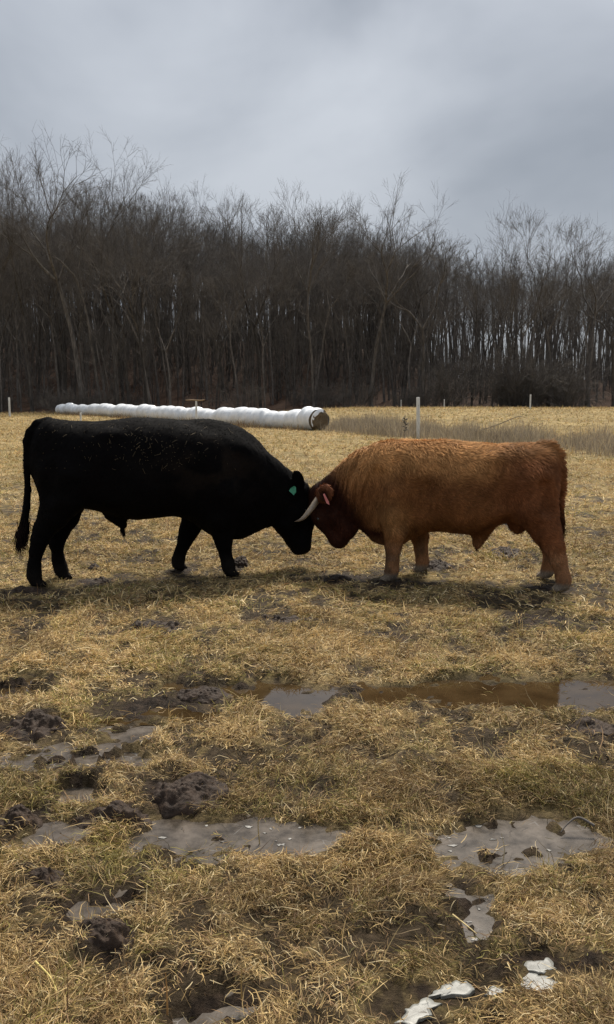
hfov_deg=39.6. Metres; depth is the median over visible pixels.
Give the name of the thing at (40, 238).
bare tree
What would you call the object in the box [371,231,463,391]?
bare tree
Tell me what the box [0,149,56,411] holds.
bare tree
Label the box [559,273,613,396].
bare tree
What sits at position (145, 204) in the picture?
bare tree
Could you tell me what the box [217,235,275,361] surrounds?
bare tree
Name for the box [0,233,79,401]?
bare tree
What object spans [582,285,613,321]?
bare tree
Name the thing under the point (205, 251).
bare tree
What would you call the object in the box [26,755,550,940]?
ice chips
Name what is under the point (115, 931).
mud mound
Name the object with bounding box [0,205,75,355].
bare tree
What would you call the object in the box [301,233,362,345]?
bare tree
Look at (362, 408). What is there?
grass
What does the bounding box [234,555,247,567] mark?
mud mound
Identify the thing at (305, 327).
bare tree
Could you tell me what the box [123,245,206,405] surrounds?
bare tree
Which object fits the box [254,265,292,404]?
bare tree
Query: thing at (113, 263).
bare tree
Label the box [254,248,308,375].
bare tree
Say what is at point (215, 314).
bare tree
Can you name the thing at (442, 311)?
bare tree
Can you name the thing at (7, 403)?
bare shrub
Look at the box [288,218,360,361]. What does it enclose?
bare tree
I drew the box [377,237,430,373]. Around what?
bare tree
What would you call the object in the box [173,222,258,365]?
bare tree
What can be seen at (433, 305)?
bare tree
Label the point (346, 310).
bare tree
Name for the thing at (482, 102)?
sky
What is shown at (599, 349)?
bare tree
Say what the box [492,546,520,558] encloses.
mud mound
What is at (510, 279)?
bare tree
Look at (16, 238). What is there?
bare tree
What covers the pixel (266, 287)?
bare tree
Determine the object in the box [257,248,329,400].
bare tree
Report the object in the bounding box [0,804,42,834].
mud mound
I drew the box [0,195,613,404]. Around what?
wood
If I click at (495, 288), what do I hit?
bare tree
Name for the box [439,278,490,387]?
bare tree
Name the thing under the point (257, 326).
bare tree
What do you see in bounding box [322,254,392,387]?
bare tree
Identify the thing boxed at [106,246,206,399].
bare tree
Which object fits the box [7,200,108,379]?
bare tree
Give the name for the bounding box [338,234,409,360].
bare tree
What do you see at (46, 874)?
mud mound
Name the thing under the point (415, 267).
bare tree
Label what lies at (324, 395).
bare shrub
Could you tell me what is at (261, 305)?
bare tree
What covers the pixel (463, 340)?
bare tree
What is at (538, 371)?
bare shrub
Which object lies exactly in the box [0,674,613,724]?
puddle
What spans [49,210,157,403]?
bare tree
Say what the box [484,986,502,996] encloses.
ice slab
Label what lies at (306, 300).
bare tree
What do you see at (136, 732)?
puddle
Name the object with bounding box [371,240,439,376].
bare tree
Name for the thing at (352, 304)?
bare tree
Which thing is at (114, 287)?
bare tree
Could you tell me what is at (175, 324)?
bare tree
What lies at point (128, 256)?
bare tree
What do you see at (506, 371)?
bare shrub
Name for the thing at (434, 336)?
bare tree
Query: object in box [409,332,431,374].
bare tree
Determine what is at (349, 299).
bare tree
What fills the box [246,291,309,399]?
bare tree
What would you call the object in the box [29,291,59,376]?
bare tree
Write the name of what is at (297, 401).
bare shrub
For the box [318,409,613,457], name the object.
dead weeds
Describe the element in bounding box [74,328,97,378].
bare tree
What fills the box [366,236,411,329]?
bare tree
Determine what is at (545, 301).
bare tree
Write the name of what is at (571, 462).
grass
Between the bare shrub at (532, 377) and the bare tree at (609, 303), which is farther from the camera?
the bare tree at (609, 303)
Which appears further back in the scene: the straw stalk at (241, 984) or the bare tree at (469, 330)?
the bare tree at (469, 330)
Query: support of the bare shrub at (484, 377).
on the ground at (208, 995)
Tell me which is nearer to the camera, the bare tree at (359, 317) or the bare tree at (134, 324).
the bare tree at (134, 324)
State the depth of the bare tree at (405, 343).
110.29 m
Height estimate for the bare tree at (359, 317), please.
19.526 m
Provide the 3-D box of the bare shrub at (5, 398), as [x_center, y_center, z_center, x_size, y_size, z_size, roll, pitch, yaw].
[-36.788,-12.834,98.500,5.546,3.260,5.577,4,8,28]
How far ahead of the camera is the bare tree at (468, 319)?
116.04 m
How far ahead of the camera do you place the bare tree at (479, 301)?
131.63 m
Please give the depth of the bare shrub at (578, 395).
98.18 m
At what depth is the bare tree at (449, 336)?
120.21 m
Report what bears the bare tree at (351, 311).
on the ground at (208, 995)
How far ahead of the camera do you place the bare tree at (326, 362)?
111.38 m
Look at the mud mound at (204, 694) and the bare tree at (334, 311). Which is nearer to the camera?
the mud mound at (204, 694)
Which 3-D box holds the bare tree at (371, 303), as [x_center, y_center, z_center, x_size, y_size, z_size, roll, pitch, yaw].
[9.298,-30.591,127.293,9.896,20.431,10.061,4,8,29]
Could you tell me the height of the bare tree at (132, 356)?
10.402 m
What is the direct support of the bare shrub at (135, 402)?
on the ground at (208, 995)
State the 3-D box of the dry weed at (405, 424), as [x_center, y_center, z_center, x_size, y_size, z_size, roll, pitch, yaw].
[4.034,-3.483,35.118,0.306,1.023,0.252,2,8,17]
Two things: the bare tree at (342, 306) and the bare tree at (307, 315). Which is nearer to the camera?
the bare tree at (307, 315)
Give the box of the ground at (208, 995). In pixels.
[0,341,613,1023]
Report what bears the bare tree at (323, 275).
on the ground at (208, 995)
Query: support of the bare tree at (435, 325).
on the ground at (208, 995)
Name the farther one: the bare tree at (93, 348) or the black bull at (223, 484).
the bare tree at (93, 348)
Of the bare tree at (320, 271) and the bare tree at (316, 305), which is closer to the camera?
the bare tree at (316, 305)
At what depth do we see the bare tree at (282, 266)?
123.09 m
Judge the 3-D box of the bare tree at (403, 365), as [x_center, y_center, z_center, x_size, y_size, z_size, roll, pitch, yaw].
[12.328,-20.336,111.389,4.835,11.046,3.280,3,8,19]
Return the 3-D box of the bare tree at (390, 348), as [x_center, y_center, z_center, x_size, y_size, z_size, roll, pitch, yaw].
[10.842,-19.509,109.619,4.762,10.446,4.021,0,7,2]
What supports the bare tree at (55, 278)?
on the ground at (208, 995)
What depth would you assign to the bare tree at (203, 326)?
105.55 m
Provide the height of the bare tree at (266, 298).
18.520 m
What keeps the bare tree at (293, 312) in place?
on the ground at (208, 995)
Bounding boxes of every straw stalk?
[35,961,57,993]
[165,973,167,1014]
[240,966,242,1000]
[258,809,262,843]
[303,772,307,811]
[452,914,476,933]
[501,833,504,861]
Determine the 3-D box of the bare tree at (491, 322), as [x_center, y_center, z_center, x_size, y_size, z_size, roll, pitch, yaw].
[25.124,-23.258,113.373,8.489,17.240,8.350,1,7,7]
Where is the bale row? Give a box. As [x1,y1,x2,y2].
[55,403,329,429]
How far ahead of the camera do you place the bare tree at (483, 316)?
108.02 m
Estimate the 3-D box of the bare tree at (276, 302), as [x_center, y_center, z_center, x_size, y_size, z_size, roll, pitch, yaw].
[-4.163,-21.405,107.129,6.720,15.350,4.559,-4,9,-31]
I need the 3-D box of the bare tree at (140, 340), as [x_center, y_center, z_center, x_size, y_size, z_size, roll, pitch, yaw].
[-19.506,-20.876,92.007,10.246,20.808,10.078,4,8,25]
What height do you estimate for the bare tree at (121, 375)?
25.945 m
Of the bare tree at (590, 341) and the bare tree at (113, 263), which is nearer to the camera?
the bare tree at (590, 341)
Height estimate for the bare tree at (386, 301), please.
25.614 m
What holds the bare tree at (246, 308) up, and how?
on the ground at (208, 995)
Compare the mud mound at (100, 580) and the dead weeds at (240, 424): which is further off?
the dead weeds at (240, 424)
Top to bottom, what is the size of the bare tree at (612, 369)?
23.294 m
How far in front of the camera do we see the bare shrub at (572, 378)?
102.53 m
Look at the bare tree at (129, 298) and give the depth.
115.68 m
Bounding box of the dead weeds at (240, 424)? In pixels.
[36,410,305,430]
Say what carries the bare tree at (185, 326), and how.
on the ground at (208, 995)
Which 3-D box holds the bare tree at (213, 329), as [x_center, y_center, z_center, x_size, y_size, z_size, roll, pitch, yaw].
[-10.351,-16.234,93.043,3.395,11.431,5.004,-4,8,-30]
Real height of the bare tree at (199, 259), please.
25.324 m
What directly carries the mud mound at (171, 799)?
on the ground at (208, 995)
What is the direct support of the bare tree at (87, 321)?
on the ground at (208, 995)
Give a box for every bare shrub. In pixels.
[2,390,14,408]
[2,393,18,411]
[3,385,25,407]
[32,383,93,412]
[43,393,79,409]
[74,386,121,404]
[118,392,143,405]
[200,374,271,408]
[284,391,310,405]
[296,372,349,407]
[328,379,384,406]
[386,387,428,406]
[396,380,436,405]
[397,345,509,406]
[400,383,447,407]
[410,356,492,406]
[463,333,570,406]
[473,359,559,406]
[474,333,578,406]
[477,343,586,406]
[479,371,560,404]
[482,360,556,406]
[484,371,552,406]
[521,349,609,406]
[525,361,612,406]
[525,362,592,406]
[539,370,609,406]
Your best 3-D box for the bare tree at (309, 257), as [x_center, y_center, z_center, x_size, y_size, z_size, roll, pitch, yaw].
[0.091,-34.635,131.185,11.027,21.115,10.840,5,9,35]
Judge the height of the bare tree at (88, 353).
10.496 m
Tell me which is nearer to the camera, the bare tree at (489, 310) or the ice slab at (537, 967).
the ice slab at (537, 967)
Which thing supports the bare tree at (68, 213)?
on the ground at (208, 995)
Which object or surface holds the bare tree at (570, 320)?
on the ground at (208, 995)
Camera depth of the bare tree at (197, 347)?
91.79 m
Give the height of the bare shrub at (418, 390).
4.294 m
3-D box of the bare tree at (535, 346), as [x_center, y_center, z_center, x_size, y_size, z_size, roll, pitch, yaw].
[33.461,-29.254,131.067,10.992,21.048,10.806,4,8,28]
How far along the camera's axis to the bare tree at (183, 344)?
100.68 m
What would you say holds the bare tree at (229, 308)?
on the ground at (208, 995)
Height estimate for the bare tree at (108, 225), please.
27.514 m
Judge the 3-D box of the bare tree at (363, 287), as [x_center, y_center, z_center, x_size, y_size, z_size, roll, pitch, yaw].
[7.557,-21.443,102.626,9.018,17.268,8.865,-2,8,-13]
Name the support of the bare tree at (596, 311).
on the ground at (208, 995)
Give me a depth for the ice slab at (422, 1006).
2.10 m
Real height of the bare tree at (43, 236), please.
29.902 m
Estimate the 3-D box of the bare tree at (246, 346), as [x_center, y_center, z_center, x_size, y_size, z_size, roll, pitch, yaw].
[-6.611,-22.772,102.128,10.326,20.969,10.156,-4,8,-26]
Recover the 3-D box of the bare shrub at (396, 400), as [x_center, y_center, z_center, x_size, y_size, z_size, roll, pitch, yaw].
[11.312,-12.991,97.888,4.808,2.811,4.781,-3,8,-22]
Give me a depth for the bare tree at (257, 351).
95.46 m
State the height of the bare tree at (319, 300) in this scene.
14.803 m
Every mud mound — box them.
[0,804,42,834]
[2,709,67,740]
[6,585,46,594]
[24,866,69,888]
[75,800,152,828]
[76,917,135,951]
[80,576,109,584]
[88,563,100,570]
[129,619,183,631]
[150,771,232,818]
[176,686,232,704]
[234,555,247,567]
[262,614,301,623]
[428,559,454,570]
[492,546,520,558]
[571,716,613,741]
[593,706,613,711]
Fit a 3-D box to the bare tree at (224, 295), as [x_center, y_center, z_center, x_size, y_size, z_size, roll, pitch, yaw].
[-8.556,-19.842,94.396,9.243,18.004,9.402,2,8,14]
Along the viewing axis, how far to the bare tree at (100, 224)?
124.06 m
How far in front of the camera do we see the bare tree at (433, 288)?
119.95 m
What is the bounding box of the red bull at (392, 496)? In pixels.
[294,437,571,592]
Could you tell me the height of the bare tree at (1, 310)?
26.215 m
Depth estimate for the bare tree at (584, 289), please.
101.70 m
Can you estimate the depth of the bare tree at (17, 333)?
96.69 m
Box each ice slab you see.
[394,997,442,1023]
[428,980,474,998]
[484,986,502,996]
[520,972,556,990]
[524,957,556,974]
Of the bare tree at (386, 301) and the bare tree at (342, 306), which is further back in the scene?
the bare tree at (342, 306)
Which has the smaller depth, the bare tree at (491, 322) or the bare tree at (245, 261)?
the bare tree at (491, 322)
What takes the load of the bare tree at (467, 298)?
on the ground at (208, 995)
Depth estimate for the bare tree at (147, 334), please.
99.46 m
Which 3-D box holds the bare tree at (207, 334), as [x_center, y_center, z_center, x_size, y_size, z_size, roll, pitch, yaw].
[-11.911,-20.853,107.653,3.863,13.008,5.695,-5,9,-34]
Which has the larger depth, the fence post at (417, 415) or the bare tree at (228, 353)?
the bare tree at (228, 353)
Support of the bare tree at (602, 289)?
on the ground at (208, 995)
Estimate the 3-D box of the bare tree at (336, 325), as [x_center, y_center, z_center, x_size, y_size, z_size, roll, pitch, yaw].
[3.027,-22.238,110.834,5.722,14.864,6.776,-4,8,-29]
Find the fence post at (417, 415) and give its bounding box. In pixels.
[416,397,419,438]
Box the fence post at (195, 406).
[187,399,204,418]
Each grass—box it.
[0,404,613,427]
[0,425,613,517]
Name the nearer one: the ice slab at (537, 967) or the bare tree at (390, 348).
the ice slab at (537, 967)
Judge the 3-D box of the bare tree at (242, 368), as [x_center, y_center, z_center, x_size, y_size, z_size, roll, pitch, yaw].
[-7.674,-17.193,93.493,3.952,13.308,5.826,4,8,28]
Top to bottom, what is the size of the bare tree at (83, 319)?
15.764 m
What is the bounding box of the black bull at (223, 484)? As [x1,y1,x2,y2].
[12,417,313,586]
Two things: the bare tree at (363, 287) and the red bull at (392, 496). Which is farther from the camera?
the bare tree at (363, 287)
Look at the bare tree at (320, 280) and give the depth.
131.25 m
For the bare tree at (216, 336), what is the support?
on the ground at (208, 995)
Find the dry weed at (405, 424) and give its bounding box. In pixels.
[402,417,408,436]
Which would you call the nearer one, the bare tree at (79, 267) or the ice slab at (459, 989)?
the ice slab at (459, 989)
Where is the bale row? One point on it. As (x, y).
(309, 417)
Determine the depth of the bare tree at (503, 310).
102.09 m
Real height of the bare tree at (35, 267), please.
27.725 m
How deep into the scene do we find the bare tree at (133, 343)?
109.59 m
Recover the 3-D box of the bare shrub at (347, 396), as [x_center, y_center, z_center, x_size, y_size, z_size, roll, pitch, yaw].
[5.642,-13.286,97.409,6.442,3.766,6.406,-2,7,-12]
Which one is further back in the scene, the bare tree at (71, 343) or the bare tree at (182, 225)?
the bare tree at (182, 225)
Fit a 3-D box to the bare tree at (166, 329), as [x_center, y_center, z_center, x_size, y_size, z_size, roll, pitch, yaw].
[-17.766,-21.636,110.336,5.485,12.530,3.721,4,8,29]
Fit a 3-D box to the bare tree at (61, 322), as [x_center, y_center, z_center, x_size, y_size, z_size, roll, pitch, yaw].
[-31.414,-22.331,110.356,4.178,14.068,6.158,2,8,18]
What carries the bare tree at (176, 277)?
on the ground at (208, 995)
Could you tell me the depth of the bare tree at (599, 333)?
115.81 m
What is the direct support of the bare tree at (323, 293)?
on the ground at (208, 995)
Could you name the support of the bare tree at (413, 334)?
on the ground at (208, 995)
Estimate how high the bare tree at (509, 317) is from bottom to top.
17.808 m
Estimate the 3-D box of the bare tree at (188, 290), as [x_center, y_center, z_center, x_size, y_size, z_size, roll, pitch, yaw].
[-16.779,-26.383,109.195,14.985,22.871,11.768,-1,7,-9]
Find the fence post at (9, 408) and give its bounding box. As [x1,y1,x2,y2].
[8,398,10,416]
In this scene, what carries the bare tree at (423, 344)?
on the ground at (208, 995)
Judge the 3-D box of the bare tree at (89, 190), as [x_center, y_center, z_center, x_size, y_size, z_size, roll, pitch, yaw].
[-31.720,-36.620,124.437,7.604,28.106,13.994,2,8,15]
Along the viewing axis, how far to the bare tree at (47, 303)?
109.57 m
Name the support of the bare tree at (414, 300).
on the ground at (208, 995)
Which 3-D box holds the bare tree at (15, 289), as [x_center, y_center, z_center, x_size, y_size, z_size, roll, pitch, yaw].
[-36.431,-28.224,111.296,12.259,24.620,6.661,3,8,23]
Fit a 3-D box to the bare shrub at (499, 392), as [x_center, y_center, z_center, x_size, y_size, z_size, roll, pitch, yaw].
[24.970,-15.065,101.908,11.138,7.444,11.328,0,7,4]
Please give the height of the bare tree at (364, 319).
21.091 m
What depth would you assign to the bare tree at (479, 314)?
119.01 m
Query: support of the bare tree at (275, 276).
on the ground at (208, 995)
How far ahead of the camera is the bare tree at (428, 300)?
136.00 m
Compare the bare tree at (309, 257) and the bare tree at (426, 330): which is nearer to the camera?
the bare tree at (426, 330)
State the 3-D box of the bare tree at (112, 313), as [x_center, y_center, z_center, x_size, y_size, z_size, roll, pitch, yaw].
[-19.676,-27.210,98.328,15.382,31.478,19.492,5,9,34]
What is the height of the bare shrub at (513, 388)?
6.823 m
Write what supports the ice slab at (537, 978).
on the ground at (208, 995)
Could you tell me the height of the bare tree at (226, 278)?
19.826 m
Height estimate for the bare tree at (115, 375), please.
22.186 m
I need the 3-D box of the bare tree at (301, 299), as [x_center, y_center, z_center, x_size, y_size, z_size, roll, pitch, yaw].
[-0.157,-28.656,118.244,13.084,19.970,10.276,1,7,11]
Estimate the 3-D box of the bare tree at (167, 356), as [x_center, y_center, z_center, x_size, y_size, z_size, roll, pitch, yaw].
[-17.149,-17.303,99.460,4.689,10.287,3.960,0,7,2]
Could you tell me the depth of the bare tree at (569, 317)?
108.99 m
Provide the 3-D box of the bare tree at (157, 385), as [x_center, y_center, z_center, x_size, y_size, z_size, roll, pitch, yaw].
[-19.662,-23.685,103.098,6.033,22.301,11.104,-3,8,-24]
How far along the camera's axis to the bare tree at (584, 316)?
99.10 m
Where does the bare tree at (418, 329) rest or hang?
on the ground at (208, 995)
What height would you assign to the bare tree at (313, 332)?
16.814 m
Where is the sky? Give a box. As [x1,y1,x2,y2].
[0,0,613,378]
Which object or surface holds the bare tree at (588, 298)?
on the ground at (208, 995)
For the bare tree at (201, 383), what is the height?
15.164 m
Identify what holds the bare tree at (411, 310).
on the ground at (208, 995)
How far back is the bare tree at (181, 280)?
107.74 m
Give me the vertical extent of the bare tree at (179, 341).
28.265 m
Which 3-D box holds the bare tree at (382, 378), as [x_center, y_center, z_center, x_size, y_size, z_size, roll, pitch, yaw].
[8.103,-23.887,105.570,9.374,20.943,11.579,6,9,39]
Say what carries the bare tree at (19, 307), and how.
on the ground at (208, 995)
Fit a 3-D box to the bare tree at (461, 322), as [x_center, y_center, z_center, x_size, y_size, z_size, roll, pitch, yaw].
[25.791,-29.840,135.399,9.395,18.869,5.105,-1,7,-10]
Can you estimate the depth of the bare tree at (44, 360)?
101.71 m
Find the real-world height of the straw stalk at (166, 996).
0.110 m
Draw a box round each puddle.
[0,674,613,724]
[0,726,160,804]
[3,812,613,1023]
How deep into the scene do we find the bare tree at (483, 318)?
110.21 m
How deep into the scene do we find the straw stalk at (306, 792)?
3.14 m
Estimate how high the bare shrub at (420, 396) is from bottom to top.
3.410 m
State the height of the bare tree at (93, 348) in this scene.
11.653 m
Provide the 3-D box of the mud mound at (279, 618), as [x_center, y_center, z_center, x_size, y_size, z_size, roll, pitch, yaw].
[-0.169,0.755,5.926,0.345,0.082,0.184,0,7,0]
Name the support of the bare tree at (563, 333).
on the ground at (208, 995)
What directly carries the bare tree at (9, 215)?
on the ground at (208, 995)
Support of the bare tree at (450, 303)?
on the ground at (208, 995)
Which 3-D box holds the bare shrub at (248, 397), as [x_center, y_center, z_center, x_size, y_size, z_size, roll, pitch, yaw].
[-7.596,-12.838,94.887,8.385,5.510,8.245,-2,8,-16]
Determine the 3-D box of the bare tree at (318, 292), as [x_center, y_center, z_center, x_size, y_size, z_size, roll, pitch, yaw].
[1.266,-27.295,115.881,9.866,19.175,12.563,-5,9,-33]
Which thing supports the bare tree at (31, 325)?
on the ground at (208, 995)
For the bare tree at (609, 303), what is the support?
on the ground at (208, 995)
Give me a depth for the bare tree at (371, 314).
114.59 m
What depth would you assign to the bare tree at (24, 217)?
115.92 m
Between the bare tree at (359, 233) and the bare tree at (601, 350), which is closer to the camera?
the bare tree at (601, 350)
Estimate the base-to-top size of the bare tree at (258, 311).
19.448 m
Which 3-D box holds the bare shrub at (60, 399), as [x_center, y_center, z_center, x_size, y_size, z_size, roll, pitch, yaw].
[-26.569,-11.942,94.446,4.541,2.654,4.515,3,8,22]
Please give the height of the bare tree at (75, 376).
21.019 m
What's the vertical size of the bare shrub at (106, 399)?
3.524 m
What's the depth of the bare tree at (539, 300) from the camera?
97.64 m
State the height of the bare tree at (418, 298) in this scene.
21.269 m
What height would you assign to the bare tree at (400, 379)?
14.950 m
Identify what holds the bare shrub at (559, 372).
on the ground at (208, 995)
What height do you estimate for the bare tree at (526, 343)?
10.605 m
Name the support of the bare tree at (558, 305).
on the ground at (208, 995)
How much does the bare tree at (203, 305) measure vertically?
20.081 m
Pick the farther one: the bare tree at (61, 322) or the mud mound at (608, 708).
the bare tree at (61, 322)
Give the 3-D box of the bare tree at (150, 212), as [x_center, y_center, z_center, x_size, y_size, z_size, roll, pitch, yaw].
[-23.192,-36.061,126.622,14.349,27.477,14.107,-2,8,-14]
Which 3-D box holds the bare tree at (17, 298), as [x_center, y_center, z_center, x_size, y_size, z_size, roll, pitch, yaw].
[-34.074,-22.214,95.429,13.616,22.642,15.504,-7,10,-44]
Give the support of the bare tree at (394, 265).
on the ground at (208, 995)
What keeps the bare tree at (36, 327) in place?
on the ground at (208, 995)
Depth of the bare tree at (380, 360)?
99.64 m
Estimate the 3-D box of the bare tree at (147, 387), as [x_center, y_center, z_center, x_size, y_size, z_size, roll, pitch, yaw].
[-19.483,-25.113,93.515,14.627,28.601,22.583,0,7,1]
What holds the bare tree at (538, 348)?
on the ground at (208, 995)
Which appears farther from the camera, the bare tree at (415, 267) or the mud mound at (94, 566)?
the bare tree at (415, 267)
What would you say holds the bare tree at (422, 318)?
on the ground at (208, 995)
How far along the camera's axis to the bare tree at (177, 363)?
107.26 m
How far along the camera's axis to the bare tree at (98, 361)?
99.02 m
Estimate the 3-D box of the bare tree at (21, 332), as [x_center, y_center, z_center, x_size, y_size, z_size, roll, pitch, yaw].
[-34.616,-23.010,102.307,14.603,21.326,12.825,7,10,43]
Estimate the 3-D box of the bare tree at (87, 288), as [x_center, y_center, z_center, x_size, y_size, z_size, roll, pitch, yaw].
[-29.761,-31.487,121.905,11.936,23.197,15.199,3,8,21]
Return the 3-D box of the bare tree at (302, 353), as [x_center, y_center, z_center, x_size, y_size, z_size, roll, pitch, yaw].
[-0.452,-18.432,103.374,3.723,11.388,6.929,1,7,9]
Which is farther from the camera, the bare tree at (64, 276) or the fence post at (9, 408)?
the bare tree at (64, 276)
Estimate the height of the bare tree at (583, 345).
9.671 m
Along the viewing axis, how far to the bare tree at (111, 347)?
97.70 m
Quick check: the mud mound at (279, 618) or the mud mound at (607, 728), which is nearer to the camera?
the mud mound at (607, 728)
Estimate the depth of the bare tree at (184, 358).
114.77 m
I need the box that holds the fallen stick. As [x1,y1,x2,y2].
[561,816,594,831]
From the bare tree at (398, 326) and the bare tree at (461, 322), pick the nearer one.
the bare tree at (398, 326)
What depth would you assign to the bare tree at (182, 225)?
126.08 m
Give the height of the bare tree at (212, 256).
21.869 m
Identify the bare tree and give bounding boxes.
[0,121,113,403]
[0,139,75,308]
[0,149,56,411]
[0,170,105,355]
[0,171,108,385]
[0,180,102,396]
[0,183,110,403]
[0,190,48,258]
[0,194,37,264]
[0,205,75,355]
[0,212,57,372]
[0,217,45,371]
[0,220,72,412]
[0,221,30,251]
[0,223,83,392]
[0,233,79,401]
[0,239,82,407]
[1,185,75,371]
[1,206,70,387]
[1,207,86,397]
[1,226,83,410]
[2,203,109,378]
[2,214,114,403]
[3,278,75,402]
[5,253,44,395]
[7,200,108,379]
[12,217,105,404]
[18,232,106,402]
[23,162,111,335]
[24,217,142,397]
[28,201,96,354]
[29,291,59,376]
[32,201,143,401]
[34,226,123,403]
[35,209,94,349]
[35,269,112,403]
[38,182,132,329]
[43,195,170,390]
[45,181,117,340]
[49,127,227,403]
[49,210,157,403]
[49,296,83,372]
[51,211,163,404]
[52,172,124,338]
[53,199,131,368]
[53,227,131,371]
[58,307,108,394]
[59,293,94,388]
[62,180,145,358]
[69,170,203,404]
[71,223,147,389]
[72,159,190,339]
[73,323,94,394]
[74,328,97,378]
[75,206,143,343]
[76,201,151,387]
[81,316,109,399]
[82,220,177,403]
[85,205,209,391]
[91,184,215,401]
[91,308,138,404]
[97,216,139,381]
[97,290,162,384]
[101,185,192,385]
[102,169,196,349]
[104,321,161,403]
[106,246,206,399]
[108,285,141,381]
[114,178,211,366]
[120,215,159,405]
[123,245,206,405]
[127,192,186,385]
[127,213,231,393]
[129,223,218,394]
[131,219,212,386]
[133,324,158,404]
[135,218,218,376]
[136,184,220,357]
[138,324,177,395]
[141,225,208,378]
[146,242,235,389]
[147,264,234,405]
[149,292,201,384]
[150,302,184,390]
[152,262,189,396]
[157,198,239,358]
[160,228,236,399]
[167,201,240,365]
[167,292,197,373]
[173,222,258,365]
[174,240,270,409]
[175,307,215,408]
[180,208,247,352]
[180,261,245,400]
[182,223,255,380]
[189,278,233,394]
[189,284,247,405]
[193,260,251,375]
[194,256,274,406]
[195,301,220,385]
[197,189,316,407]
[197,290,240,406]
[199,232,270,387]
[202,315,228,400]
[205,237,287,379]
[205,238,267,382]
[207,231,261,355]
[207,233,298,403]
[208,209,288,357]
[208,292,236,393]
[211,297,251,406]
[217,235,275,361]
[218,252,310,407]
[220,243,270,387]
[222,234,312,392]
[228,292,268,395]
[232,230,310,398]
[234,279,281,407]
[242,234,325,365]
[243,222,325,356]
[244,226,319,371]
[246,285,289,399]
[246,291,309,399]
[251,179,371,407]
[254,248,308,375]
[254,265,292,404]
[257,224,375,396]
[257,239,324,395]
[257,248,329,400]
[261,270,301,398]
[268,216,340,360]
[268,220,358,395]
[268,243,340,374]
[269,268,311,384]
[269,269,325,401]
[270,221,334,354]
[275,245,346,365]
[277,223,359,363]
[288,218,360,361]
[290,200,357,352]
[291,251,361,390]
[292,288,325,385]
[292,324,317,398]
[297,247,350,360]
[299,231,349,356]
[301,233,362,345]
[301,246,364,401]
[302,282,343,397]
[303,285,354,402]
[304,210,390,367]
[304,318,335,406]
[306,247,392,397]
[306,287,355,394]
[307,243,369,374]
[309,301,360,397]
[313,244,377,396]
[316,245,369,376]
[318,191,395,355]
[318,243,376,392]
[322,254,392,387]
[324,265,397,393]
[326,311,374,384]
[327,242,401,401]
[327,293,369,388]
[330,231,393,368]
[330,245,368,383]
[330,261,406,403]
[331,232,400,361]
[331,236,399,405]
[332,232,420,390]
[335,231,388,368]
[335,238,401,368]
[335,291,364,394]
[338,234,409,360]
[339,189,470,405]
[342,241,384,352]
[343,169,445,406]
[356,239,439,399]
[358,231,447,405]
[360,249,405,363]
[362,225,423,366]
[362,334,395,399]
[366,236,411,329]
[366,251,449,369]
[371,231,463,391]
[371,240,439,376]
[373,323,407,388]
[374,276,424,392]
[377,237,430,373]
[386,317,420,385]
[387,240,462,375]
[389,302,430,390]
[391,232,475,401]
[391,240,466,401]
[391,288,459,382]
[391,299,428,390]
[391,318,413,393]
[399,292,451,387]
[400,241,462,387]
[400,249,468,382]
[400,253,455,356]
[401,245,440,357]
[403,272,480,395]
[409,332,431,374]
[411,271,475,406]
[413,251,473,378]
[417,262,485,387]
[418,240,460,393]
[418,243,454,376]
[419,249,479,370]
[424,307,450,400]
[426,268,504,389]
[427,308,443,365]
[431,240,516,405]
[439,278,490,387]
[442,249,519,395]
[449,259,515,389]
[449,272,491,380]
[450,311,479,389]
[451,297,493,394]
[452,270,508,367]
[454,257,529,389]
[457,268,513,403]
[462,281,506,393]
[466,273,529,400]
[469,193,579,406]
[470,262,549,366]
[474,272,539,362]
[475,243,562,345]
[476,264,531,405]
[491,254,555,365]
[492,247,580,362]
[493,268,564,369]
[494,213,613,406]
[495,268,573,367]
[501,205,613,406]
[513,257,577,366]
[514,254,591,363]
[514,325,539,372]
[517,283,581,387]
[532,276,586,381]
[543,251,613,406]
[546,282,588,369]
[547,251,613,406]
[547,310,580,383]
[551,308,600,374]
[552,257,610,367]
[553,274,613,398]
[556,281,613,405]
[558,244,613,400]
[559,260,613,358]
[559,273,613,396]
[562,241,613,390]
[568,330,597,406]
[580,266,613,314]
[581,331,600,380]
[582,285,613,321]
[588,327,611,402]
[599,274,613,342]
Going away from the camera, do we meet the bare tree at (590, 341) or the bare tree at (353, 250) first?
the bare tree at (590, 341)
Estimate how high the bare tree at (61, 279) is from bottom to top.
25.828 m
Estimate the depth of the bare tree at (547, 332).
96.38 m
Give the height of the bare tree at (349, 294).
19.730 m
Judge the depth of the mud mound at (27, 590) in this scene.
6.80 m
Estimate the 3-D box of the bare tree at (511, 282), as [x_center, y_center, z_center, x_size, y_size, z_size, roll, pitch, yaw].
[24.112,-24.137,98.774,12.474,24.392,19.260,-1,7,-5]
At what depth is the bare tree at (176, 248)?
96.18 m
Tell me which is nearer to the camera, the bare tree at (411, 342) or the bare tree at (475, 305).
the bare tree at (411, 342)
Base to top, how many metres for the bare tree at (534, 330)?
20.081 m
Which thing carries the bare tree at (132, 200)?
on the ground at (208, 995)
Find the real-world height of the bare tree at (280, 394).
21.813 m

